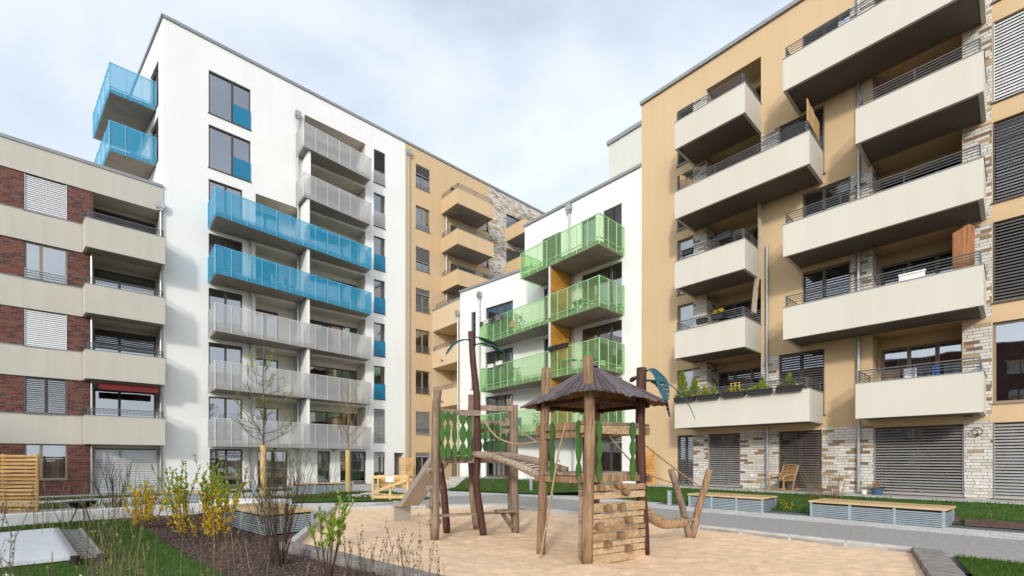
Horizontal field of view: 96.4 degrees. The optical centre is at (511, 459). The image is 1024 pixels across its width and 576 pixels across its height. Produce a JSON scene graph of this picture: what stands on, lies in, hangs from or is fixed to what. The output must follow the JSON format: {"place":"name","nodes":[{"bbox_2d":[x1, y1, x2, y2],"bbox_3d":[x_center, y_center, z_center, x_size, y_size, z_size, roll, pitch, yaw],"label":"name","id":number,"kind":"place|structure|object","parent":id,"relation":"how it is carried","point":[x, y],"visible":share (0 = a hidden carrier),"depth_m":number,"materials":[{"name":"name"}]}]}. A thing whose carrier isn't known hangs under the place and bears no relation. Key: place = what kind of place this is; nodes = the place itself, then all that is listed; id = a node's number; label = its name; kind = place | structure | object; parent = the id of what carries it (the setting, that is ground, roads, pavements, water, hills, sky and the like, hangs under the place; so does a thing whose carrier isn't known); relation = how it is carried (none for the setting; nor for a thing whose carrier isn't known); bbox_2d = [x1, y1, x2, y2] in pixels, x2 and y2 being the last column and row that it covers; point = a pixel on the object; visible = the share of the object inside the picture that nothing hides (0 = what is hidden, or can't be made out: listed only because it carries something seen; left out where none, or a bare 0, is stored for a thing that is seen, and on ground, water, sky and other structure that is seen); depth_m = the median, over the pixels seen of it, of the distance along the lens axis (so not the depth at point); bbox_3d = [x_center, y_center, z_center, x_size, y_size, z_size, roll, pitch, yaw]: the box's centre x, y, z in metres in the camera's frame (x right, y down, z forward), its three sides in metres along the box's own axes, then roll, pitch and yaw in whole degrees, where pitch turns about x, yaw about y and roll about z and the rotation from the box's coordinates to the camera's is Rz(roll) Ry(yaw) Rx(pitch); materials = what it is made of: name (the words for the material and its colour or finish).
{"place":"outdoors","nodes":[
{"label":"outdoors","id":0,"kind":"place"},
{"bbox_2d":[0,518,226,575],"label":"lawn","id":1,"kind":"structure","parent":0,"point":[169,572],"depth_m":7.70,"materials":[{"name":"green plant"}]},
{"bbox_2d":[0,528,69,567],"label":"white board","id":2,"kind":"object","parent":1,"relation":"on","point":[36,546],"visible":0.78,"depth_m":8.65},
{"bbox_2d":[54,527,105,563],"bbox_3d":[-8.783,1.660,9.227,4.860,0.130,0.439,0,0,43],"label":"ladder grate","id":3,"kind":"object","parent":1,"relation":"on","point":[73,550],"visible":0.81,"depth_m":8.82,"materials":[{"name":"metal"}]},
{"bbox_2d":[0,466,253,575],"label":"shrub","id":4,"kind":"object","parent":1,"relation":"on","point":[119,545],"visible":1,"depth_m":3.05,"materials":[{"name":"brown plant"}]},
{"bbox_2d":[120,463,174,526],"bbox_3d":[-9.638,0.910,12.078,0.927,1.707,1.182,0,0,41],"label":"shrub","id":5,"kind":"object","parent":1,"relation":"on","point":[147,507],"visible":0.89,"depth_m":11.98,"materials":[{"name":"yellow plant"}]},
{"bbox_2d":[0,477,1023,575],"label":"grass","id":6,"kind":"structure","parent":1,"relation":"on","point":[1002,566],"depth_m":10.40,"materials":[{"name":"green plant"}]},
{"bbox_2d":[93,13,405,490],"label":"apartment building","id":7,"kind":"structure","parent":0,"point":[260,173],"depth_m":26.60,"materials":[{"name":"white paint"}]},
{"bbox_2d":[208,342,241,386],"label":"window","id":8,"kind":"structure","parent":7,"relation":"in","point":[221,352],"depth_m":25.59,"materials":[{"name":"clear glass"}]},
{"bbox_2d":[208,288,241,331],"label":"window","id":9,"kind":"structure","parent":7,"relation":"in","point":[223,312],"depth_m":26.27,"materials":[{"name":"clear glass"}]},
{"bbox_2d":[208,234,241,276],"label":"window","id":10,"kind":"structure","parent":7,"relation":"in","point":[223,255],"depth_m":26.04,"materials":[{"name":"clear glass"}]},
{"bbox_2d":[208,180,241,222],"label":"window","id":11,"kind":"structure","parent":7,"relation":"in","point":[223,198],"depth_m":26.17,"materials":[{"name":"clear glass"}]},
{"bbox_2d":[210,449,241,488],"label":"window","id":12,"kind":"structure","parent":7,"relation":"in","point":[230,456],"depth_m":25.56,"materials":[{"name":"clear glass"}]},
{"bbox_2d":[208,397,243,440],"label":"window","id":13,"kind":"structure","parent":7,"relation":"in","point":[219,407],"depth_m":26.27,"materials":[{"name":"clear glass"}]},
{"bbox_2d":[208,126,251,182],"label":"window","id":14,"kind":"structure","parent":7,"relation":"in","point":[229,154],"depth_m":26.07,"materials":[{"name":"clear glass"}]},
{"bbox_2d":[208,71,251,131],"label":"window","id":15,"kind":"structure","parent":7,"relation":"in","point":[229,101],"depth_m":26.00,"materials":[{"name":"grey glass"}]},
{"bbox_2d":[256,407,277,442],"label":"window","id":16,"kind":"structure","parent":7,"relation":"in","point":[270,426],"depth_m":27.88,"materials":[{"name":"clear glass"}]},
{"bbox_2d":[256,358,277,390],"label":"window","id":17,"kind":"structure","parent":7,"relation":"in","point":[267,374],"depth_m":28.76,"materials":[{"name":"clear glass"}]},
{"bbox_2d":[256,309,277,337],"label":"window","id":18,"kind":"structure","parent":7,"relation":"in","point":[265,324],"depth_m":27.89,"materials":[{"name":"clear glass"}]},
{"bbox_2d":[256,260,277,285],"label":"window","id":19,"kind":"structure","parent":7,"relation":"in","point":[264,270],"depth_m":27.85,"materials":[{"name":"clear glass"}]},
{"bbox_2d":[258,450,287,487],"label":"window","id":20,"kind":"structure","parent":7,"relation":"in","point":[279,454],"depth_m":27.65,"materials":[{"name":"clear glass"}]},
{"bbox_2d":[305,135,356,168],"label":"window","id":21,"kind":"structure","parent":7,"relation":"in","point":[345,157],"depth_m":30.60,"materials":[{"name":"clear glass"}]},
{"bbox_2d":[310,411,356,444],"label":"window","id":22,"kind":"structure","parent":7,"relation":"in","point":[316,417],"depth_m":31.34,"materials":[{"name":"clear glass"}]},
{"bbox_2d":[310,365,356,398],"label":"window","id":23,"kind":"structure","parent":7,"relation":"in","point":[321,381],"depth_m":31.57,"materials":[{"name":"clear glass"}]},
{"bbox_2d":[310,319,356,352],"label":"window","id":24,"kind":"structure","parent":7,"relation":"in","point":[321,332],"depth_m":31.57,"materials":[{"name":"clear glass"}]},
{"bbox_2d":[310,274,356,306],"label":"window","id":25,"kind":"structure","parent":7,"relation":"in","point":[321,283],"depth_m":31.02,"materials":[{"name":"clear glass"}]},
{"bbox_2d":[310,228,356,260],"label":"window","id":26,"kind":"structure","parent":7,"relation":"in","point":[321,237],"depth_m":30.93,"materials":[{"name":"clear glass"}]},
{"bbox_2d":[311,183,356,214],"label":"window","id":27,"kind":"structure","parent":7,"relation":"in","point":[330,196],"depth_m":30.89,"materials":[{"name":"grey glass"}]},
{"bbox_2d":[327,451,366,483],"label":"window","id":28,"kind":"structure","parent":7,"relation":"in","point":[356,457],"depth_m":30.21,"materials":[{"name":"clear glass"}]},
{"bbox_2d":[374,366,384,399],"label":"window","id":29,"kind":"structure","parent":7,"relation":"in","point":[379,387],"depth_m":31.20,"materials":[{"name":"blue glass"}]},
{"bbox_2d":[373,323,385,357],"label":"window","id":30,"kind":"structure","parent":7,"relation":"in","point":[379,344],"depth_m":31.20,"materials":[{"name":"blue glass"}]},
{"bbox_2d":[374,279,385,314],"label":"window","id":31,"kind":"structure","parent":7,"relation":"in","point":[379,301],"depth_m":31.20,"materials":[{"name":"blue glass"}]},
{"bbox_2d":[374,150,385,186],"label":"window","id":32,"kind":"structure","parent":7,"relation":"in","point":[379,158],"depth_m":31.69,"materials":[{"name":"grey glass"}]},
{"bbox_2d":[138,512,388,575],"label":"planting bed","id":33,"kind":"object","parent":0,"point":[251,562],"visible":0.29,"depth_m":8.55,"materials":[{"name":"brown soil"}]},
{"bbox_2d":[151,454,229,537],"bbox_3d":[-7.410,0.802,10.576,0.960,1.922,1.383,0,0,28],"label":"shrub","id":34,"kind":"object","parent":33,"relation":"on","point":[180,500],"visible":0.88,"depth_m":10.27,"materials":[{"name":"yellow plant"}]},
{"bbox_2d":[196,463,248,541],"bbox_3d":[-6.279,0.919,9.955,0.972,1.687,0.570,0,0,-34],"label":"shrub","id":35,"kind":"object","parent":33,"relation":"on","point":[206,501],"visible":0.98,"depth_m":9.85,"materials":[{"name":"yellow plant"}]},
{"bbox_2d":[32,478,444,575],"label":"dry grass","id":36,"kind":"structure","parent":33,"relation":"on","point":[34,527],"depth_m":11.24,"materials":[{"name":"brown plant"}]},
{"bbox_2d":[222,502,314,535],"bbox_3d":[-6.334,1.490,11.769,2.900,0.520,1.202,0,0,41],"label":"bench","id":37,"kind":"object","parent":33,"relation":"on","point":[250,526],"visible":0.4,"depth_m":11.12,"materials":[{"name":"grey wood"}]},
{"bbox_2d":[237,430,318,565],"bbox_3d":[-3.928,0.569,7.707,1.278,2.388,1.342,0,0,0],"label":"shrub","id":38,"kind":"object","parent":33,"relation":"on","point":[273,556],"visible":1,"depth_m":7.54,"materials":[{"name":"brown plant"}]},
{"bbox_2d":[304,488,354,575],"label":"shrub","id":39,"kind":"object","parent":33,"relation":"on","point":[333,521],"visible":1,"depth_m":6.43,"materials":[{"name":"green plant"}]},
{"bbox_2d":[284,491,428,501],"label":"lawn","id":40,"kind":"structure","parent":0,"point":[379,499],"depth_m":19.23,"materials":[{"name":"green plant"}]},
{"bbox_2d":[0,490,346,512],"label":"ground cover","id":41,"kind":"object","parent":40,"relation":"on","point":[97,505],"visible":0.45,"depth_m":16.03,"materials":[{"name":"green plant"}]},
{"bbox_2d":[328,379,370,491],"bbox_3d":[-8.162,-1.189,23.080,1.936,5.781,1.711,0,0,0],"label":"young tree","id":42,"kind":"object","parent":40,"relation":"on","point":[347,467],"visible":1,"depth_m":22.94,"materials":[{"name":"brown plant"}]},
{"bbox_2d":[371,475,413,499],"bbox_3d":[-4.948,1.185,18.985,1.540,1.030,0.800,0,0,3],"label":"timber crate","id":43,"kind":"object","parent":40,"relation":"on","point":[396,480],"visible":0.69,"depth_m":18.65,"materials":[{"name":"yellow wood"}]},
{"bbox_2d":[0,0,792,212],"label":"sky","id":44,"kind":"structure","parent":0,"point":[526,98],"materials":[{"name":"white"}]},
{"bbox_2d":[393,331,518,539],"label":"slide tower","id":45,"kind":"structure","parent":0,"point":[430,476],"depth_m":10.24,"materials":[{"name":"brown wood"}]},
{"bbox_2d":[472,451,568,476],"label":"log bridge","id":46,"kind":"structure","parent":45,"relation":"attached to","point":[507,458],"depth_m":9.52,"materials":[{"name":"brown wood"}]},
{"bbox_2d":[372,494,605,504],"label":"asphalt path","id":47,"kind":"structure","parent":0,"point":[494,499],"depth_m":18.79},
{"bbox_2d":[0,483,1023,573],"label":"courtyard path","id":48,"kind":"structure","parent":0,"point":[654,504],"depth_m":15.16,"materials":[{"name":"grey concrete"}]},
{"bbox_2d":[0,454,38,512],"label":"slatted screen","id":49,"kind":"object","parent":48,"relation":"on","point":[3,471],"visible":0.86,"depth_m":14.45,"materials":[{"name":"yellow wood"}]},
{"bbox_2d":[0,132,165,496],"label":"apartment building","id":50,"kind":"structure","parent":48,"relation":"on","point":[82,309],"depth_m":20.95,"materials":[{"name":"beige paint"}]},
{"bbox_2d":[24,376,66,415],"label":"window","id":51,"kind":"structure","parent":50,"relation":"in","point":[41,395],"depth_m":20.60,"materials":[{"name":"grey glass"}]},
{"bbox_2d":[24,308,66,349],"bbox_3d":[-20.759,-5.737,20.396,1.430,1.685,0.205,0,0,-42],"label":"window","id":52,"kind":"structure","parent":50,"relation":"in","point":[27,325],"depth_m":20.36,"materials":[{"name":"white glass"}]},
{"bbox_2d":[24,241,66,284],"bbox_3d":[-20.807,-8.688,20.448,1.430,1.685,0.346,0,0,-42],"label":"window","id":53,"kind":"structure","parent":50,"relation":"in","point":[41,262],"depth_m":20.49,"materials":[{"name":"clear glass"}]},
{"bbox_2d":[24,173,66,219],"bbox_3d":[-20.759,-11.638,20.396,1.430,1.685,0.205,0,0,-42],"label":"window","id":54,"kind":"structure","parent":50,"relation":"in","point":[26,195],"depth_m":20.37,"materials":[{"name":"white glass"}]},
{"bbox_2d":[23,444,68,480],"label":"window","id":55,"kind":"structure","parent":50,"relation":"in","point":[52,457],"depth_m":21.17,"materials":[{"name":"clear glass"}]},
{"bbox_2d":[94,388,155,417],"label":"window","id":56,"kind":"structure","parent":50,"relation":"in","point":[103,398],"depth_m":23.93,"materials":[{"name":"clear glass"}]},
{"bbox_2d":[94,328,155,356],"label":"window","id":57,"kind":"structure","parent":50,"relation":"in","point":[101,336],"depth_m":23.93,"materials":[{"name":"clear glass"}]},
{"bbox_2d":[94,268,155,295],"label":"window","id":58,"kind":"structure","parent":50,"relation":"in","point":[98,273],"depth_m":24.09,"materials":[{"name":"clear glass"}]},
{"bbox_2d":[94,207,155,233],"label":"window","id":59,"kind":"structure","parent":50,"relation":"in","point":[95,210],"depth_m":23.78,"materials":[{"name":"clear glass"}]},
{"bbox_2d":[94,448,157,493],"bbox_3d":[-18.881,0.550,22.428,2.400,2.140,0.155,0,0,-42],"label":"window","id":60,"kind":"structure","parent":50,"relation":"in","point":[98,452],"depth_m":22.34,"materials":[{"name":"grey glass"}]},
{"bbox_2d":[87,455,134,507],"bbox_3d":[-13.088,0.759,14.867,1.276,1.890,1.354,0,0,-37],"label":"shrub","id":61,"kind":"object","parent":48,"relation":"on","point":[112,488],"visible":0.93,"depth_m":14.98,"materials":[{"name":"brown plant"}]},
{"bbox_2d":[0,503,232,526],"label":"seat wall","id":62,"kind":"structure","parent":48,"relation":"on","point":[15,519],"depth_m":12.87,"materials":[{"name":"white concrete"}]},
{"bbox_2d":[228,345,300,497],"bbox_3d":[-10.834,-1.599,19.599,2.829,6.603,3.235,0,0,38],"label":"young tree","id":63,"kind":"object","parent":48,"relation":"on","point":[262,446],"visible":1,"depth_m":19.55,"materials":[{"name":"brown plant"}]},
{"bbox_2d":[292,482,353,492],"bbox_3d":[-9.750,1.460,23.700,2.960,0.480,0.552,0,0,-33],"label":"bench","id":64,"kind":"object","parent":48,"relation":"on","point":[318,488],"visible":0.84,"depth_m":23.46,"materials":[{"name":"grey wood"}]},
{"bbox_2d":[432,294,459,482],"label":"apartment building","id":65,"kind":"structure","parent":48,"relation":"on","point":[446,336],"depth_m":32.91,"materials":[{"name":"beige paint"}]},
{"bbox_2d":[405,140,544,480],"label":"apartment building","id":66,"kind":"structure","parent":48,"relation":"on","point":[464,229],"depth_m":33.83,"materials":[{"name":"paint"}]},
{"bbox_2d":[459,163,641,482],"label":"apartment building","id":67,"kind":"structure","parent":48,"relation":"on","point":[588,243],"depth_m":24.59,"materials":[{"name":"white paint"}]},
{"bbox_2d":[485,347,512,387],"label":"window","id":68,"kind":"structure","parent":67,"relation":"in","point":[503,357],"depth_m":28.97,"materials":[{"name":"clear glass"}]},
{"bbox_2d":[487,301,512,339],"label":"window","id":69,"kind":"structure","parent":67,"relation":"in","point":[503,308],"depth_m":28.96,"materials":[{"name":"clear glass"}]},
{"bbox_2d":[582,436,621,470],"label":"window","id":70,"kind":"structure","parent":67,"relation":"in","point":[611,459],"depth_m":23.42,"materials":[{"name":"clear glass"}]},
{"bbox_2d":[583,262,621,308],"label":"window","id":71,"kind":"structure","parent":67,"relation":"in","point":[614,272],"depth_m":23.81,"materials":[{"name":"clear glass"}]},
{"bbox_2d":[583,211,621,249],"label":"window","id":72,"kind":"structure","parent":67,"relation":"in","point":[591,222],"depth_m":24.19,"materials":[{"name":"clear glass"}]},
{"bbox_2d":[583,320,622,366],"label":"window","id":73,"kind":"structure","parent":67,"relation":"in","point":[612,331],"depth_m":24.80,"materials":[{"name":"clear glass"}]},
{"bbox_2d":[606,120,782,486],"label":"apartment building","id":74,"kind":"structure","parent":48,"relation":"on","point":[625,150],"depth_m":25.20,"materials":[{"name":"paint"}]},
{"bbox_2d":[507,505,911,551],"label":"kerb","id":75,"kind":"structure","parent":48,"relation":"on","point":[859,544],"depth_m":9.89,"materials":[{"name":"concrete"}]},
{"bbox_2d":[640,0,1023,500],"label":"apartment building","id":76,"kind":"structure","parent":48,"relation":"on","point":[912,160],"depth_m":15.64,"materials":[{"name":"beige paint"}]},
{"bbox_2d":[678,435,693,485],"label":"window","id":77,"kind":"structure","parent":76,"relation":"in","point":[686,439],"depth_m":20.13,"materials":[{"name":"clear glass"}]},
{"bbox_2d":[709,433,740,487],"bbox_3d":[8.764,0.052,18.869,0.225,2.205,1.380,0,0,-42],"label":"window","id":78,"kind":"structure","parent":76,"relation":"in","point":[725,437],"depth_m":18.88,"materials":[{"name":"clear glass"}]},
{"bbox_2d":[718,367,760,396],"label":"window","id":79,"kind":"structure","parent":76,"relation":"in","point":[751,370],"depth_m":19.37,"materials":[{"name":"black glass"}]},
{"bbox_2d":[718,297,760,323],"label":"window","id":80,"kind":"structure","parent":76,"relation":"in","point":[748,303],"depth_m":20.32,"materials":[{"name":"black glass"}]},
{"bbox_2d":[751,203,761,313],"bbox_3d":[9.368,-7.700,17.526,0.396,4.200,0.106,0,0,17],"label":"plastic sheeting","id":81,"kind":"object","parent":76,"relation":"hanging from","point":[756,285],"visible":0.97,"depth_m":17.50,"materials":[{"name":"beige"}]},
{"bbox_2d":[779,430,822,491],"bbox_3d":[10.603,0.052,16.839,0.225,2.205,1.480,0,0,-42],"label":"window","id":82,"kind":"structure","parent":76,"relation":"in","point":[800,433],"depth_m":16.84,"materials":[{"name":"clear glass"}]},
{"bbox_2d":[779,349,825,415],"bbox_3d":[10.628,-2.737,16.811,0.225,2.385,1.555,0,0,-42],"label":"window","id":83,"kind":"structure","parent":76,"relation":"in","point":[801,354],"depth_m":16.81,"materials":[{"name":"grey glass"}]},
{"bbox_2d":[803,261,849,302],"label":"window","id":84,"kind":"structure","parent":76,"relation":"in","point":[840,273],"depth_m":17.34,"materials":[{"name":"grey glass"}]},
{"bbox_2d":[803,177,849,216],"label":"window","id":85,"kind":"structure","parent":76,"relation":"in","point":[843,186],"depth_m":17.01,"materials":[{"name":"black glass"}]},
{"bbox_2d":[881,250,952,285],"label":"window","id":86,"kind":"structure","parent":76,"relation":"in","point":[947,254],"depth_m":15.87,"materials":[{"name":"black glass"}]},
{"bbox_2d":[874,424,965,497],"bbox_3d":[12.771,0.052,14.445,0.225,2.205,2.220,0,0,-42],"label":"window","id":87,"kind":"structure","parent":76,"relation":"in","point":[916,493],"depth_m":14.38,"materials":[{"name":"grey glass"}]},
{"bbox_2d":[881,339,961,377],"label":"window","id":88,"kind":"structure","parent":76,"relation":"in","point":[946,350],"depth_m":15.64,"materials":[{"name":"black glass"}]},
{"bbox_2d":[881,156,961,190],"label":"window","id":89,"kind":"structure","parent":76,"relation":"in","point":[959,162],"depth_m":15.44,"materials":[{"name":"black glass"}]},
{"bbox_2d":[953,224,974,269],"bbox_3d":[12.557,-5.375,12.726,0.040,2.250,0.440,0,0,-42],"label":"wooden board","id":90,"kind":"object","parent":76,"relation":"attached to","point":[964,240],"visible":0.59,"depth_m":12.70,"materials":[{"name":"orange wood"}]},
{"bbox_2d":[991,422,1023,500],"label":"window","id":91,"kind":"structure","parent":76,"relation":"in","point":[996,497],"depth_m":12.99,"materials":[{"name":"grey glass"}]},
{"bbox_2d":[991,319,1023,404],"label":"window","id":92,"kind":"structure","parent":76,"relation":"in","point":[1008,336],"depth_m":14.06,"materials":[{"name":"clear glass"}]},
{"bbox_2d":[991,216,1023,304],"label":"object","id":93,"kind":"structure","parent":76,"relation":"in","point":[995,301],"depth_m":13.00,"materials":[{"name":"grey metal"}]},
{"bbox_2d":[991,113,1023,204],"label":"window","id":94,"kind":"structure","parent":76,"relation":"in","point":[995,201],"depth_m":13.00,"materials":[{"name":"grey glass"}]},
{"bbox_2d":[991,10,1023,104],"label":"window","id":95,"kind":"structure","parent":76,"relation":"in","point":[1007,20],"depth_m":12.99,"materials":[{"name":"grey glass"}]},
{"bbox_2d":[657,503,1023,532],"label":"gravel strip","id":96,"kind":"object","parent":48,"relation":"on","point":[951,526],"visible":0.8,"depth_m":11.48,"materials":[{"name":"grey gravel"}]},
{"bbox_2d":[687,492,777,512],"bbox_3d":[7.601,1.465,15.874,1.272,0.470,2.540,0,0,-42],"label":"bench","id":97,"kind":"object","parent":96,"relation":"on","point":[751,502],"visible":0.85,"depth_m":15.29,"materials":[{"name":"grey wood"}]},
{"bbox_2d":[809,498,955,527],"bbox_3d":[10.204,1.460,12.773,1.202,0.480,3.010,0,0,-38],"label":"bench","id":98,"kind":"object","parent":48,"relation":"on","point":[942,516],"visible":0.98,"depth_m":12.28,"materials":[{"name":"grey wood"}]},
{"bbox_2d":[912,547,965,575],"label":"kerb","id":99,"kind":"structure","parent":48,"relation":"on","point":[933,562],"depth_m":7.29,"materials":[{"name":"grey concrete"}]},
{"bbox_2d":[447,478,608,493],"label":"lawn","id":100,"kind":"structure","parent":0,"point":[524,487],"depth_m":23.94,"materials":[{"name":"green plant"}]},
{"bbox_2d":[301,508,924,575],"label":"sand pit","id":101,"kind":"object","parent":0,"point":[464,548],"visible":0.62,"depth_m":8.67,"materials":[{"name":"beige sand"}]},
{"bbox_2d":[520,355,694,563],"bbox_3d":[1.696,0.008,8.177,2.162,3.515,2.646,0,0,-31],"label":"play hut","id":102,"kind":"object","parent":101,"relation":"on","point":[591,391],"visible":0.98,"depth_m":7.91,"materials":[{"name":"brown wood"}]},
{"bbox_2d":[648,506,688,528],"bbox_3d":[3.039,1.165,9.184,0.308,0.645,2.178,0,0,40],"label":"thick rope","id":103,"kind":"object","parent":102,"relation":"attached to","point":[659,521],"visible":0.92,"depth_m":9.24,"materials":[{"name":"beige fabric"}]},
{"bbox_2d":[668,469,712,537],"bbox_3d":[3.878,0.965,9.940,0.936,1.527,0.268,0,0,0],"label":"rope anchor","id":104,"kind":"object","parent":101,"relation":"on","point":[690,532],"visible":0.98,"depth_m":9.93,"materials":[{"name":"brown wood"}]},
{"bbox_2d":[521,502,1023,562],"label":"asphalt path","id":105,"kind":"structure","parent":0,"point":[954,545],"depth_m":10.30,"materials":[{"name":"grey asphalt"}]},
{"bbox_2d":[617,486,1023,524],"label":"lawn","id":106,"kind":"structure","parent":0,"point":[655,490],"depth_m":14.24,"materials":[{"name":"green plant"}]},
{"bbox_2d":[646,484,1023,504],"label":"terrace","id":107,"kind":"structure","parent":0,"point":[892,496],"depth_m":14.56,"materials":[{"name":"concrete"}]},
{"bbox_2d":[964,518,1023,529],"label":"planting bed","id":108,"kind":"object","parent":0,"point":[995,524],"visible":1,"depth_m":11.31,"materials":[{"name":"brown soil"}]},
{"label":"ground","id":109,"kind":"structure","parent":0,"visible":0},
{"bbox_2d":[279,541,443,575],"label":"kerb","id":110,"kind":"structure","parent":109,"relation":"on","point":[299,548],"depth_m":7.50,"materials":[{"name":"grey concrete"}]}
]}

